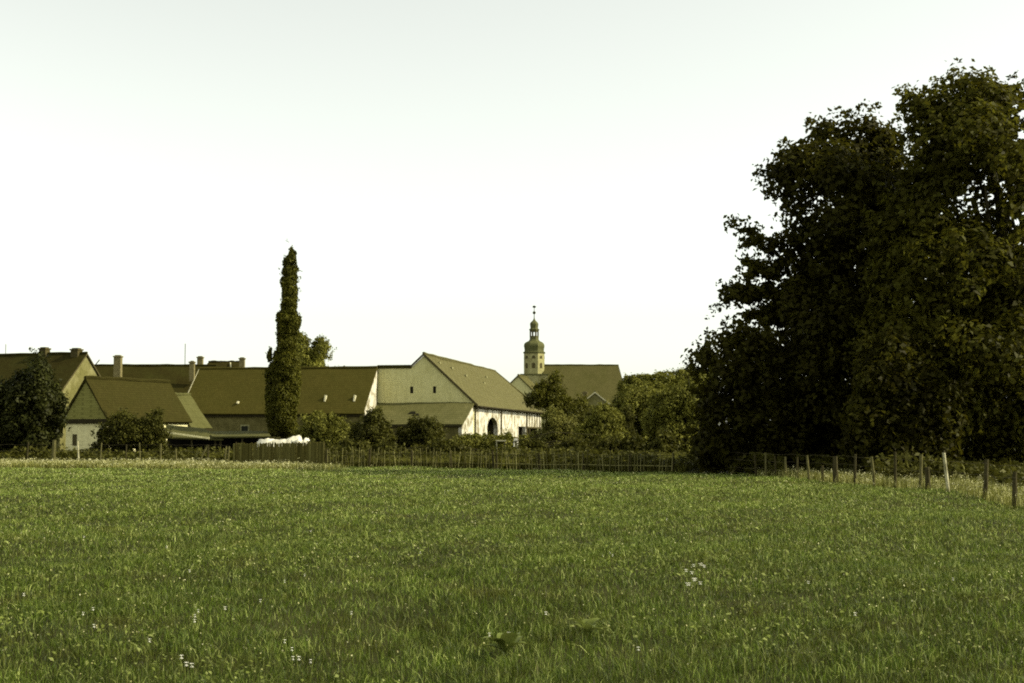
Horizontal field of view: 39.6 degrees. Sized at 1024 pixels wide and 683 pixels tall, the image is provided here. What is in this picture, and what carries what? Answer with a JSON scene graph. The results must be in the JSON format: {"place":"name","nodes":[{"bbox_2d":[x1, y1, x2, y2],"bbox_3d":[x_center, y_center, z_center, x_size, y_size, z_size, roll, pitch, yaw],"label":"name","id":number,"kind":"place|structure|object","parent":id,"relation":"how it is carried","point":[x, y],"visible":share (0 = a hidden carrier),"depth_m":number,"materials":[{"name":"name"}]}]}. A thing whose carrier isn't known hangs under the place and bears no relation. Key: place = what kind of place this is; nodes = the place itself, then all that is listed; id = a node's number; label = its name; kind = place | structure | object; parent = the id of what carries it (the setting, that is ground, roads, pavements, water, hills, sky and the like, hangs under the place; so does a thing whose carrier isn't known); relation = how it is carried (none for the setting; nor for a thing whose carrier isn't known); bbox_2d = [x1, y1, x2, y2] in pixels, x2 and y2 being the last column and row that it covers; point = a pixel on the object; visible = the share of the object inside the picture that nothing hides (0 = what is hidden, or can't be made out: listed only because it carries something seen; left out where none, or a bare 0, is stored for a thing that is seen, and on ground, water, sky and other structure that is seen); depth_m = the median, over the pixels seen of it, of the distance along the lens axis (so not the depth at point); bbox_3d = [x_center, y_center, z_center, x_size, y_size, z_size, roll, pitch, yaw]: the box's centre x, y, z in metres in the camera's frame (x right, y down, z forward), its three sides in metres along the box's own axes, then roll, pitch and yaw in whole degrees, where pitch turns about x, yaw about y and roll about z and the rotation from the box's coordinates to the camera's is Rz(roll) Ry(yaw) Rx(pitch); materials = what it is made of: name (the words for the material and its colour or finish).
{"place":"outdoors","nodes":[
{"label":"outdoors","id":0,"kind":"place"},
{"bbox_2d":[0,438,1023,682],"bbox_3d":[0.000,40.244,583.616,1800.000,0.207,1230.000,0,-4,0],"label":"ground","id":1,"kind":"structure","parent":0,"point":[462,610],"depth_m":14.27,"materials":[{"name":"green plant"}]},
{"bbox_2d":[0,347,71,455],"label":"garden tree","id":2,"kind":"object","parent":1,"relation":"on","point":[34,401],"visible":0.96,"depth_m":84.77,"materials":[{"name":"green plant"}]},
{"bbox_2d":[0,345,100,450],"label":"village house","id":3,"kind":"structure","parent":1,"relation":"on","point":[73,367],"depth_m":128.09,"materials":[{"name":"brown paint"}]},
{"bbox_2d":[5,440,229,461],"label":"wire fence","id":4,"kind":"object","parent":1,"relation":"on","point":[53,455],"visible":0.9,"depth_m":77.37,"materials":[{"name":"wood"}]},
{"bbox_2d":[64,375,191,452],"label":"cottage","id":5,"kind":"structure","parent":1,"relation":"on","point":[95,400],"depth_m":102.14,"materials":[{"name":"tile"},{"name":"white plaster"},{"name":"dark wood"}]},
{"bbox_2d":[72,434,76,445],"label":"window","id":6,"kind":"structure","parent":5,"relation":"in","point":[74,436],"depth_m":101.16,"materials":[{"name":"brown glass"}]},
{"bbox_2d":[85,407,173,453],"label":"shrub","id":7,"kind":"object","parent":1,"relation":"on","point":[123,428],"visible":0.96,"depth_m":87.09,"materials":[{"name":"green plant"}]},
{"bbox_2d":[94,344,216,392],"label":"village house","id":8,"kind":"structure","parent":1,"relation":"on","point":[180,377],"depth_m":141.10,"materials":[{"name":"tile"}]},
{"bbox_2d":[0,458,341,470],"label":"tall grass","id":9,"kind":"structure","parent":1,"relation":"on","point":[94,464],"depth_m":68.22,"materials":[{"name":"plant"}]},
{"bbox_2d":[0,457,342,468],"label":"cow parsley","id":10,"kind":"object","parent":1,"relation":"on","point":[107,460],"visible":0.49,"depth_m":70.37,"materials":[{"name":"plant"}]},
{"bbox_2d":[175,392,211,430],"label":"outbuilding","id":11,"kind":"structure","parent":1,"relation":"on","point":[194,412],"depth_m":109.79,"materials":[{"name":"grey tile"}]},
{"bbox_2d":[166,425,222,452],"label":"open shed","id":12,"kind":"structure","parent":1,"relation":"on","point":[184,437],"depth_m":97.40,"materials":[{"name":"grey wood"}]},
{"bbox_2d":[196,356,245,366],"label":"village house","id":13,"kind":"structure","parent":1,"relation":"on","point":[230,363],"depth_m":155.40,"materials":[{"name":"brown paint"}]},
{"bbox_2d":[210,431,270,451],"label":"shed","id":14,"kind":"structure","parent":1,"relation":"on","point":[230,438],"depth_m":97.50,"materials":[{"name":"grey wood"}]},
{"bbox_2d":[233,441,324,464],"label":"board fence","id":15,"kind":"object","parent":1,"relation":"on","point":[308,452],"visible":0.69,"depth_m":73.83,"materials":[{"name":"brown wood"}]},
{"bbox_2d":[257,435,301,445],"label":"covered pile","id":16,"kind":"object","parent":1,"relation":"on","point":[267,440],"visible":0.23,"depth_m":79.33,"materials":[{"name":"white plastic"}]},
{"bbox_2d":[262,240,302,438],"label":"lombardy poplar","id":17,"kind":"object","parent":1,"relation":"on","point":[282,380],"visible":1,"depth_m":97.38,"materials":[{"name":"green plant"}]},
{"bbox_2d":[188,366,377,439],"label":"long barn","id":18,"kind":"structure","parent":1,"relation":"on","point":[228,398],"depth_m":124.02,"materials":[{"name":"brown tile"}]},
{"bbox_2d":[240,425,248,430],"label":"window","id":19,"kind":"structure","parent":18,"relation":"in","point":[242,427],"depth_m":122.76,"materials":[{"name":"black glass"}]},
{"bbox_2d":[291,438,309,442],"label":"white bundle","id":20,"kind":"object","parent":1,"relation":"on","point":[302,441],"visible":0.27,"depth_m":78.36,"materials":[{"name":"white plastic"}]},
{"bbox_2d":[296,331,336,366],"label":"broadleaf tree","id":21,"kind":"object","parent":1,"relation":"on","point":[316,353],"visible":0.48,"depth_m":149.34,"materials":[{"name":"green plant"}]},
{"bbox_2d":[292,410,352,445],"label":"shrub","id":22,"kind":"object","parent":1,"relation":"on","point":[319,426],"visible":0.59,"depth_m":91.01,"materials":[{"name":"green plant"}]},
{"bbox_2d":[345,405,399,445],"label":"shrub","id":23,"kind":"object","parent":1,"relation":"on","point":[373,426],"visible":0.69,"depth_m":86.25,"materials":[{"name":"green plant"}]},
{"bbox_2d":[325,447,493,468],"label":"picket fence","id":24,"kind":"object","parent":1,"relation":"on","point":[411,453],"visible":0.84,"depth_m":69.77,"materials":[{"name":"brown wood"}]},
{"bbox_2d":[393,414,449,448],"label":"shrub","id":25,"kind":"object","parent":1,"relation":"on","point":[420,431],"visible":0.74,"depth_m":87.25,"materials":[{"name":"green plant"}]},
{"bbox_2d":[374,352,544,450],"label":"white barn","id":26,"kind":"structure","parent":1,"relation":"on","point":[455,397],"depth_m":125.47,"materials":[{"name":"tile"}]},
{"bbox_2d":[487,422,492,434],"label":"door leaf","id":27,"kind":"structure","parent":26,"relation":"in","point":[490,424],"depth_m":135.89,"materials":[{"name":"brown wood"}]},
{"bbox_2d":[453,427,528,450],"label":"shrub","id":28,"kind":"object","parent":1,"relation":"on","point":[476,440],"visible":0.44,"depth_m":93.19,"materials":[{"name":"green plant"}]},
{"bbox_2d":[481,632,526,652],"bbox_3d":[-0.066,2.210,10.505,0.348,0.177,0.502,0,-4,-4],"label":"dock plant","id":29,"kind":"object","parent":1,"relation":"on","point":[503,640],"visible":1,"depth_m":10.46,"materials":[{"name":"green plant"}]},
{"bbox_2d":[326,427,682,454],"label":"shrub","id":30,"kind":"object","parent":1,"relation":"on","point":[664,441],"visible":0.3,"depth_m":83.30,"materials":[{"name":"green plant"}]},
{"bbox_2d":[328,452,685,471],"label":"rough grass","id":31,"kind":"structure","parent":1,"relation":"on","point":[648,468],"depth_m":67.49,"materials":[{"name":"green plant"}]},
{"bbox_2d":[0,444,1023,490],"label":"undergrowth","id":32,"kind":"object","parent":1,"relation":"on","point":[954,469],"visible":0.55,"depth_m":64.74,"materials":[{"name":"green plant"}]},
{"bbox_2d":[0,465,1023,682],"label":"clover heads","id":33,"kind":"object","parent":1,"relation":"on","point":[459,541],"visible":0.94,"depth_m":22.22,"materials":[{"name":"white plant"}]},
{"bbox_2d":[510,374,554,429],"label":"village house","id":34,"kind":"structure","parent":1,"relation":"on","point":[522,383],"depth_m":190.00,"materials":[{"name":"paint"}]},
{"bbox_2d":[523,404,578,446],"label":"shrub","id":35,"kind":"object","parent":1,"relation":"on","point":[555,420],"visible":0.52,"depth_m":95.13,"materials":[{"name":"green plant"}]},
{"bbox_2d":[522,369,592,416],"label":"garden tree","id":36,"kind":"object","parent":1,"relation":"on","point":[545,394],"visible":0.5,"depth_m":117.37,"materials":[{"name":"green plant"}]},
{"bbox_2d":[520,306,621,403],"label":"village church","id":37,"kind":"structure","parent":1,"relation":"on","point":[600,379],"depth_m":214.77,"materials":[{"name":"paint"}]},
{"bbox_2d":[493,449,673,472],"bbox_3d":[3.095,5.482,64.610,9.287,1.200,0.355,-2,-4,31],"label":"picket fence","id":38,"kind":"object","parent":1,"relation":"on","point":[538,456],"visible":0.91,"depth_m":64.54,"materials":[{"name":"brown wood"}]},
{"bbox_2d":[569,618,603,632],"bbox_3d":[0.614,2.311,11.598,0.290,0.122,0.325,-2,-4,31],"label":"dock plant","id":39,"kind":"object","parent":1,"relation":"on","point":[585,624],"visible":1,"depth_m":11.58,"materials":[{"name":"green plant"}]},
{"bbox_2d":[582,391,609,414],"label":"village house","id":40,"kind":"structure","parent":1,"relation":"on","point":[595,398],"depth_m":159.90,"materials":[{"name":"brown paint"}]},
{"bbox_2d":[572,400,630,443],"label":"shrub","id":41,"kind":"object","parent":1,"relation":"on","point":[605,421],"visible":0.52,"depth_m":91.20,"materials":[{"name":"green plant"}]},
{"bbox_2d":[567,402,637,436],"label":"shrub","id":42,"kind":"object","parent":1,"relation":"on","point":[629,421],"visible":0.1,"depth_m":100.48,"materials":[{"name":"green plant"}]},
{"bbox_2d":[611,383,675,443],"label":"garden tree","id":43,"kind":"object","parent":1,"relation":"on","point":[635,397],"visible":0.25,"depth_m":102.93,"materials":[{"name":"green plant"}]},
{"bbox_2d":[616,365,719,424],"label":"broadleaf tree","id":44,"kind":"object","parent":1,"relation":"on","point":[659,379],"visible":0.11,"depth_m":189.07,"materials":[{"name":"green plant"}]},
{"bbox_2d":[640,374,715,453],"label":"garden tree","id":45,"kind":"object","parent":1,"relation":"on","point":[667,404],"visible":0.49,"depth_m":93.77,"materials":[{"name":"green plant"}]},
{"bbox_2d":[679,312,799,473],"bbox_3d":[9.371,2.194,59.981,5.436,6.977,4.541,3,-5,-39],"label":"broadleaf tree","id":46,"kind":"object","parent":1,"relation":"on","point":[741,392],"visible":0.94,"depth_m":59.30,"materials":[{"name":"green plant"}]},
{"bbox_2d":[704,99,917,468],"bbox_3d":[13.713,-2.463,62.095,8.905,16.583,7.510,2,-4,-33],"label":"broadleaf tree","id":47,"kind":"object","parent":1,"relation":"on","point":[815,302],"visible":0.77,"depth_m":61.06,"materials":[{"name":"green plant"}]},
{"bbox_2d":[728,452,1022,507],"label":"wire fence","id":48,"kind":"object","parent":1,"relation":"on","point":[927,475],"visible":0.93,"depth_m":39.99,"materials":[{"name":"brown wood"}]},
{"bbox_2d":[754,466,1023,507],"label":"tall grass","id":49,"kind":"structure","parent":1,"relation":"on","point":[976,489],"depth_m":42.06,"materials":[{"name":"green plant"}]},
{"bbox_2d":[757,465,1023,501],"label":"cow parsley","id":50,"kind":"object","parent":1,"relation":"on","point":[867,479],"visible":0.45,"depth_m":43.58,"materials":[{"name":"green plant"}]},
{"bbox_2d":[828,315,974,468],"bbox_3d":[14.792,2.097,54.044,5.491,6.368,3.035,0,-4,0],"label":"elder shrub","id":51,"kind":"object","parent":1,"relation":"on","point":[900,406],"visible":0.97,"depth_m":53.48,"materials":[{"name":"green plant"}]},
{"bbox_2d":[842,57,1023,466],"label":"broadleaf tree","id":52,"kind":"object","parent":1,"relation":"on","point":[948,282],"visible":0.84,"depth_m":56.06,"materials":[{"name":"green plant"}]},
{"bbox_2d":[0,0,1023,421],"label":"sky","id":53,"kind":"structure","parent":0,"point":[436,173],"materials":[{"name":"white"}]}
]}

